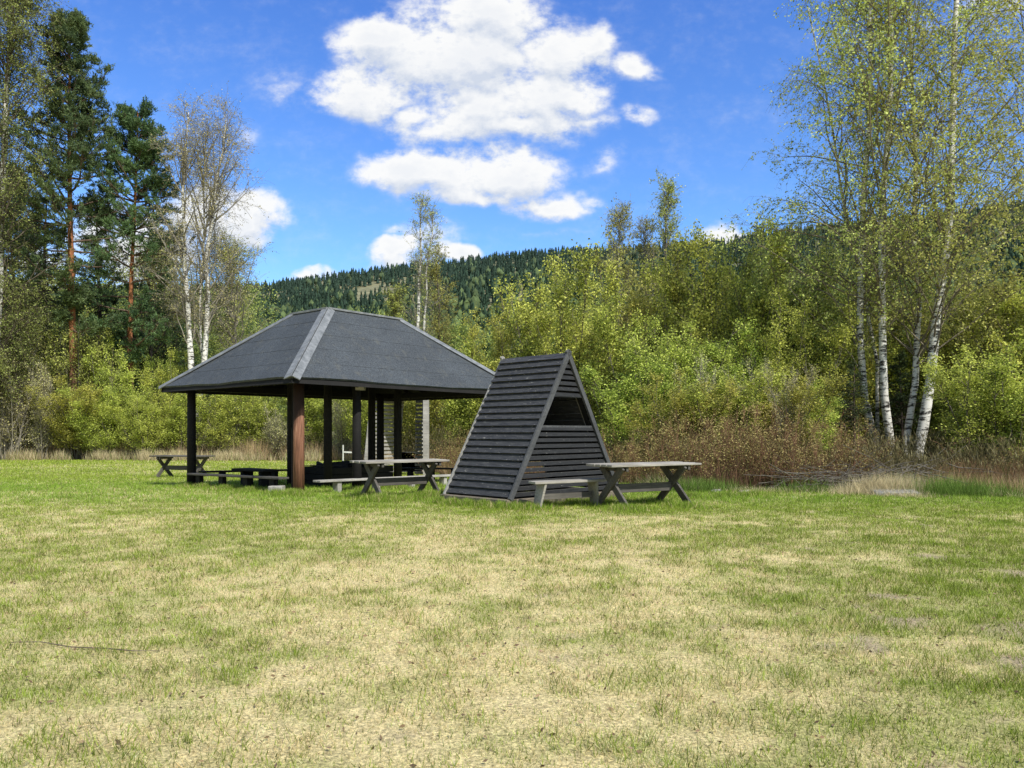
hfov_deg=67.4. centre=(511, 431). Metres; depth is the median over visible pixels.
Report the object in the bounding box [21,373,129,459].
leafy shrub
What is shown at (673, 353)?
willow shrub
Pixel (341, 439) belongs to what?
leafy shrub
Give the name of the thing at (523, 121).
sky
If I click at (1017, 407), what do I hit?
leafy shrub
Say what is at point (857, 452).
twig shrub
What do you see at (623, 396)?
leafy shrub
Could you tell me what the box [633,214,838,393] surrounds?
willow shrub
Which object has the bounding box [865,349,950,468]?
young spruce
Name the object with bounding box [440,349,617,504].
slatted hut
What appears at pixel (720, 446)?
twig shrub
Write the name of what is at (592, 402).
leafy shrub
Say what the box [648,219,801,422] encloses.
willow shrub
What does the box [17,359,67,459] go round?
leafy shrub
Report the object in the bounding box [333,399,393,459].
leafy shrub
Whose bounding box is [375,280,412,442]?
birch
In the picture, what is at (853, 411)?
young spruce
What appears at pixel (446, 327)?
birch
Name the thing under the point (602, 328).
leafy shrub
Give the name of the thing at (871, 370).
willow shrub
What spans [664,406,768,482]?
twig shrub
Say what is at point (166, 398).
willow shrub
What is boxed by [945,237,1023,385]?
leafy shrub
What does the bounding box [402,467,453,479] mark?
plank bench
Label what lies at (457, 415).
leafy shrub
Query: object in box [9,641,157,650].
fallen twig
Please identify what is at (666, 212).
birch
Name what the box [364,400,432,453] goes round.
leafy shrub
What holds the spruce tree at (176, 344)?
on the ground at (528, 701)
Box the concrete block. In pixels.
[268,485,284,490]
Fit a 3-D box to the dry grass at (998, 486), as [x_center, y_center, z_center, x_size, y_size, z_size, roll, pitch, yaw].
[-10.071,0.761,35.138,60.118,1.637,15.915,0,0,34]
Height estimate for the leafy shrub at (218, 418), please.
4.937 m
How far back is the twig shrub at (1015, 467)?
17.79 m
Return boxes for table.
[149,455,215,477]
[231,468,280,487]
[350,459,449,493]
[586,461,701,505]
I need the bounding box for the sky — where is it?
[0,0,1023,285]
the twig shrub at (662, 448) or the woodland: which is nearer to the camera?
the twig shrub at (662, 448)
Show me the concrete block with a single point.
(272, 487)
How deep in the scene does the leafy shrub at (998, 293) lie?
26.28 m
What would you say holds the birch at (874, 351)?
on the ground at (528, 701)
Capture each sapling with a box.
[567,225,664,462]
[833,271,932,451]
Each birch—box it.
[0,0,99,405]
[100,81,274,440]
[103,225,196,419]
[169,220,281,432]
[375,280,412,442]
[398,190,456,450]
[422,241,463,426]
[601,192,638,452]
[628,214,662,343]
[642,169,686,333]
[713,0,1023,465]
[718,0,964,441]
[774,0,1023,469]
[914,0,1023,260]
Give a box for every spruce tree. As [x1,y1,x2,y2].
[3,187,96,445]
[47,218,168,449]
[117,261,217,440]
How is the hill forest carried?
on the hill
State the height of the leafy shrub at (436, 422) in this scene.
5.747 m
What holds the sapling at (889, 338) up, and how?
on the ground at (528, 701)
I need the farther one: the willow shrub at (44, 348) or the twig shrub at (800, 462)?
the willow shrub at (44, 348)
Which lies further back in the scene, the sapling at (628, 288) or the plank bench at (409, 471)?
the sapling at (628, 288)
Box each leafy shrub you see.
[0,332,54,459]
[2,350,81,451]
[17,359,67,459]
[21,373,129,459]
[39,312,121,432]
[101,392,181,454]
[132,393,210,453]
[177,393,265,454]
[217,395,286,448]
[260,403,304,457]
[276,397,337,450]
[332,399,351,456]
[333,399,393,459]
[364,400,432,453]
[403,356,491,458]
[430,336,512,450]
[468,355,499,408]
[529,288,651,448]
[576,288,677,455]
[579,347,702,461]
[619,365,740,455]
[668,350,718,441]
[673,362,789,455]
[679,317,785,426]
[712,371,854,465]
[718,353,784,439]
[744,275,874,438]
[759,364,819,463]
[767,378,847,460]
[797,347,873,444]
[851,283,988,454]
[897,267,1023,445]
[903,248,1023,437]
[916,344,1023,467]
[918,357,1014,463]
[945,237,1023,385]
[974,338,1023,463]
[984,235,1023,381]
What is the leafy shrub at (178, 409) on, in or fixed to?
on the ground at (528, 701)
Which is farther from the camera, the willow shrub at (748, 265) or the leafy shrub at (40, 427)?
the leafy shrub at (40, 427)
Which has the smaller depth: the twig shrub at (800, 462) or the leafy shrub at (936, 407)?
the twig shrub at (800, 462)
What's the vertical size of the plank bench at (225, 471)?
0.603 m
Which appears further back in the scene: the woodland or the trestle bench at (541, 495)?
the woodland
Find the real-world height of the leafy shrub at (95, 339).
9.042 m
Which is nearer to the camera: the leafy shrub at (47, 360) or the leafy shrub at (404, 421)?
the leafy shrub at (404, 421)
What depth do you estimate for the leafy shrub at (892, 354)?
28.45 m
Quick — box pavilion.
[158,307,494,491]
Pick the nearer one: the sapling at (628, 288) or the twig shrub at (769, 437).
the twig shrub at (769, 437)
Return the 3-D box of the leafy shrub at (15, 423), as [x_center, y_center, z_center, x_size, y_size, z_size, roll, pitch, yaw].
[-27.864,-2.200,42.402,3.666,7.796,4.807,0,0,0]
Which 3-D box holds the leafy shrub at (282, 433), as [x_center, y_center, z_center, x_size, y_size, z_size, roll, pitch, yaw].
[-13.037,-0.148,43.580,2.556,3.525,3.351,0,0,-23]
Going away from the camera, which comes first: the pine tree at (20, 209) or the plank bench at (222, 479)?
the plank bench at (222, 479)
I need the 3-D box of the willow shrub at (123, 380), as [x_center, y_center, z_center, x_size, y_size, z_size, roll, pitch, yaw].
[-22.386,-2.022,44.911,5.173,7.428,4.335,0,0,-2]
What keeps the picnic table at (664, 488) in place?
on the ground at (528, 701)
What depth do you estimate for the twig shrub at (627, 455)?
21.24 m
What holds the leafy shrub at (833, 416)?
on the ground at (528, 701)
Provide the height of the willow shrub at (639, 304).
9.362 m
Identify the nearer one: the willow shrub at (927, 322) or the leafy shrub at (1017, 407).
the leafy shrub at (1017, 407)
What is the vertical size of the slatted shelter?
3.189 m
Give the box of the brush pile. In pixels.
[737,430,1010,491]
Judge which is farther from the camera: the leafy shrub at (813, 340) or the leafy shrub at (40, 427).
the leafy shrub at (40, 427)
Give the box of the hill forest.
[7,198,1023,438]
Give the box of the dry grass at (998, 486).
[0,436,1023,498]
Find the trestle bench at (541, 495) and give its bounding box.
[528,478,605,506]
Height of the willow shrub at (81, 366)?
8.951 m
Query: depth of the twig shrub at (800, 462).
17.78 m
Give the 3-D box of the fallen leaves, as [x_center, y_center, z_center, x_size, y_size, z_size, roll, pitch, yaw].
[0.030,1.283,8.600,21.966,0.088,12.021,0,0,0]
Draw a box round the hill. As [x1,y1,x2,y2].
[198,210,1023,438]
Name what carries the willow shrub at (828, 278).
on the ground at (528, 701)
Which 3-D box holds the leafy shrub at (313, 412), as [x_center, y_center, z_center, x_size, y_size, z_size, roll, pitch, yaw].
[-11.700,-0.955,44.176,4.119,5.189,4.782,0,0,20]
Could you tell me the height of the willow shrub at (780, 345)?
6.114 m
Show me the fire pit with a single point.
(341, 469)
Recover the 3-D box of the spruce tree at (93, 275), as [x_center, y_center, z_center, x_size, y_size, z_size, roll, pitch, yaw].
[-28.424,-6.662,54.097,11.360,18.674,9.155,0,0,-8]
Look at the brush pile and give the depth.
17.25 m
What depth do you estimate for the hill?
758.91 m
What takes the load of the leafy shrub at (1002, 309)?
on the ground at (528, 701)
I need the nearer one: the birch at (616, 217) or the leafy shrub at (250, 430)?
the birch at (616, 217)
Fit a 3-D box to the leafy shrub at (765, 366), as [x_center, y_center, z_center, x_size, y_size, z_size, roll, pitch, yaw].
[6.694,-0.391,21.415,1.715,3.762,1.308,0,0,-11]
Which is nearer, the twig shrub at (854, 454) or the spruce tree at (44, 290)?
the twig shrub at (854, 454)
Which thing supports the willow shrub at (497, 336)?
on the ground at (528, 701)
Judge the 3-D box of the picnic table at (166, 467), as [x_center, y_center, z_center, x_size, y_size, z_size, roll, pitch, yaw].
[-11.243,1.214,26.198,2.080,0.840,0.999,0,0,14]
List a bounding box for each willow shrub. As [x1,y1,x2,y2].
[4,298,97,443]
[18,303,126,450]
[55,381,152,455]
[79,334,181,449]
[133,344,197,447]
[457,306,540,370]
[489,237,625,370]
[601,239,741,390]
[617,314,751,416]
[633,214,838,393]
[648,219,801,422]
[649,214,848,342]
[731,284,864,430]
[763,230,876,346]
[785,277,908,447]
[870,271,995,464]
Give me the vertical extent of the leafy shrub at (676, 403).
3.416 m
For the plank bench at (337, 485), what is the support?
on the ground at (528, 701)
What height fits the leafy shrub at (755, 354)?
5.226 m
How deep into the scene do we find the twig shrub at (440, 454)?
28.27 m
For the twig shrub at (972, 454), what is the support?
on the ground at (528, 701)
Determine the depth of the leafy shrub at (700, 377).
21.57 m
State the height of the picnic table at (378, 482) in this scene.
0.839 m
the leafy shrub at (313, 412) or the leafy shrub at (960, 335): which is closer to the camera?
the leafy shrub at (960, 335)
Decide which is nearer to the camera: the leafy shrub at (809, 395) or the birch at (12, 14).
the leafy shrub at (809, 395)
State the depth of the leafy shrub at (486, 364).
28.07 m
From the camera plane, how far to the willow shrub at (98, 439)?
42.45 m
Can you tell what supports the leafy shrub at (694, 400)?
on the ground at (528, 701)
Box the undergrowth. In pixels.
[0,419,1023,487]
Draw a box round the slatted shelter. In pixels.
[364,400,428,474]
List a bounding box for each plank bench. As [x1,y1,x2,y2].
[186,473,288,488]
[198,469,286,475]
[313,474,450,491]
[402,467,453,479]
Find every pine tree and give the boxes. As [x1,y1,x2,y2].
[3,160,65,385]
[4,4,142,458]
[61,95,198,448]
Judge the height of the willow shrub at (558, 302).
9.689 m
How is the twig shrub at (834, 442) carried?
on the ground at (528, 701)
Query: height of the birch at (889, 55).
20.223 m
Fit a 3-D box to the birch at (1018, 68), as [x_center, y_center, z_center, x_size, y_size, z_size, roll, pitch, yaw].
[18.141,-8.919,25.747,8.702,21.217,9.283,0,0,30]
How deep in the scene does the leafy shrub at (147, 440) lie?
42.32 m
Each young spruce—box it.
[831,359,891,449]
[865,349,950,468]
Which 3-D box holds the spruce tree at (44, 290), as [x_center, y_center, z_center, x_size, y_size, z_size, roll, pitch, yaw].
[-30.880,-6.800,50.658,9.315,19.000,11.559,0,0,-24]
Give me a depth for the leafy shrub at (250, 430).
43.91 m
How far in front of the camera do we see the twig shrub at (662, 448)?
18.92 m
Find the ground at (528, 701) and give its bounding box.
[0,439,1023,767]
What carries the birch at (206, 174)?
on the ground at (528, 701)
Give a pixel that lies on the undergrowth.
(895, 457)
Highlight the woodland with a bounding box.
[2,260,1016,445]
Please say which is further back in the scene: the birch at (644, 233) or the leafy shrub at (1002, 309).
the birch at (644, 233)
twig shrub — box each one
[403,437,462,471]
[442,428,468,467]
[601,419,679,482]
[601,433,665,482]
[631,404,736,481]
[642,404,766,483]
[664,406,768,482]
[693,395,823,483]
[721,409,837,488]
[734,409,849,484]
[757,413,894,482]
[809,428,901,477]
[897,431,1023,473]
[955,430,1023,473]
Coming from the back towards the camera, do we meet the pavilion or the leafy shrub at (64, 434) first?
the leafy shrub at (64, 434)
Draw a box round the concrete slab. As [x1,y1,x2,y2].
[870,489,920,495]
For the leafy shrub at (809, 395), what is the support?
on the ground at (528, 701)
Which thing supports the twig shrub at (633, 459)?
on the ground at (528, 701)
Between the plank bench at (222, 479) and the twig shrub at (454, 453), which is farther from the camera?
the twig shrub at (454, 453)
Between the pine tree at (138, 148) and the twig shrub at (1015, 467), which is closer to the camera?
the twig shrub at (1015, 467)
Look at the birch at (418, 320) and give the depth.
46.05 m
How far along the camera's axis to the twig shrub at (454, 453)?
26.71 m
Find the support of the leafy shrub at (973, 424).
on the ground at (528, 701)
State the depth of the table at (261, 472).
18.73 m
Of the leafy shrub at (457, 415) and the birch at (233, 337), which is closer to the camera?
the leafy shrub at (457, 415)
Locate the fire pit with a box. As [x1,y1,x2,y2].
[305,461,392,486]
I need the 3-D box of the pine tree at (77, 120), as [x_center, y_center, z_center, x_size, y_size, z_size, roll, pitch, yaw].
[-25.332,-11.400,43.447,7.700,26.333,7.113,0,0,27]
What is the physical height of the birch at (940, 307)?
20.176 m
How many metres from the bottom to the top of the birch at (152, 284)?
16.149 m
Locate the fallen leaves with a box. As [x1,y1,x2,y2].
[0,499,1023,767]
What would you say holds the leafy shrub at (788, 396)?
on the ground at (528, 701)
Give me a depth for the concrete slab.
15.48 m
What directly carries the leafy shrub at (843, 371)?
on the ground at (528, 701)

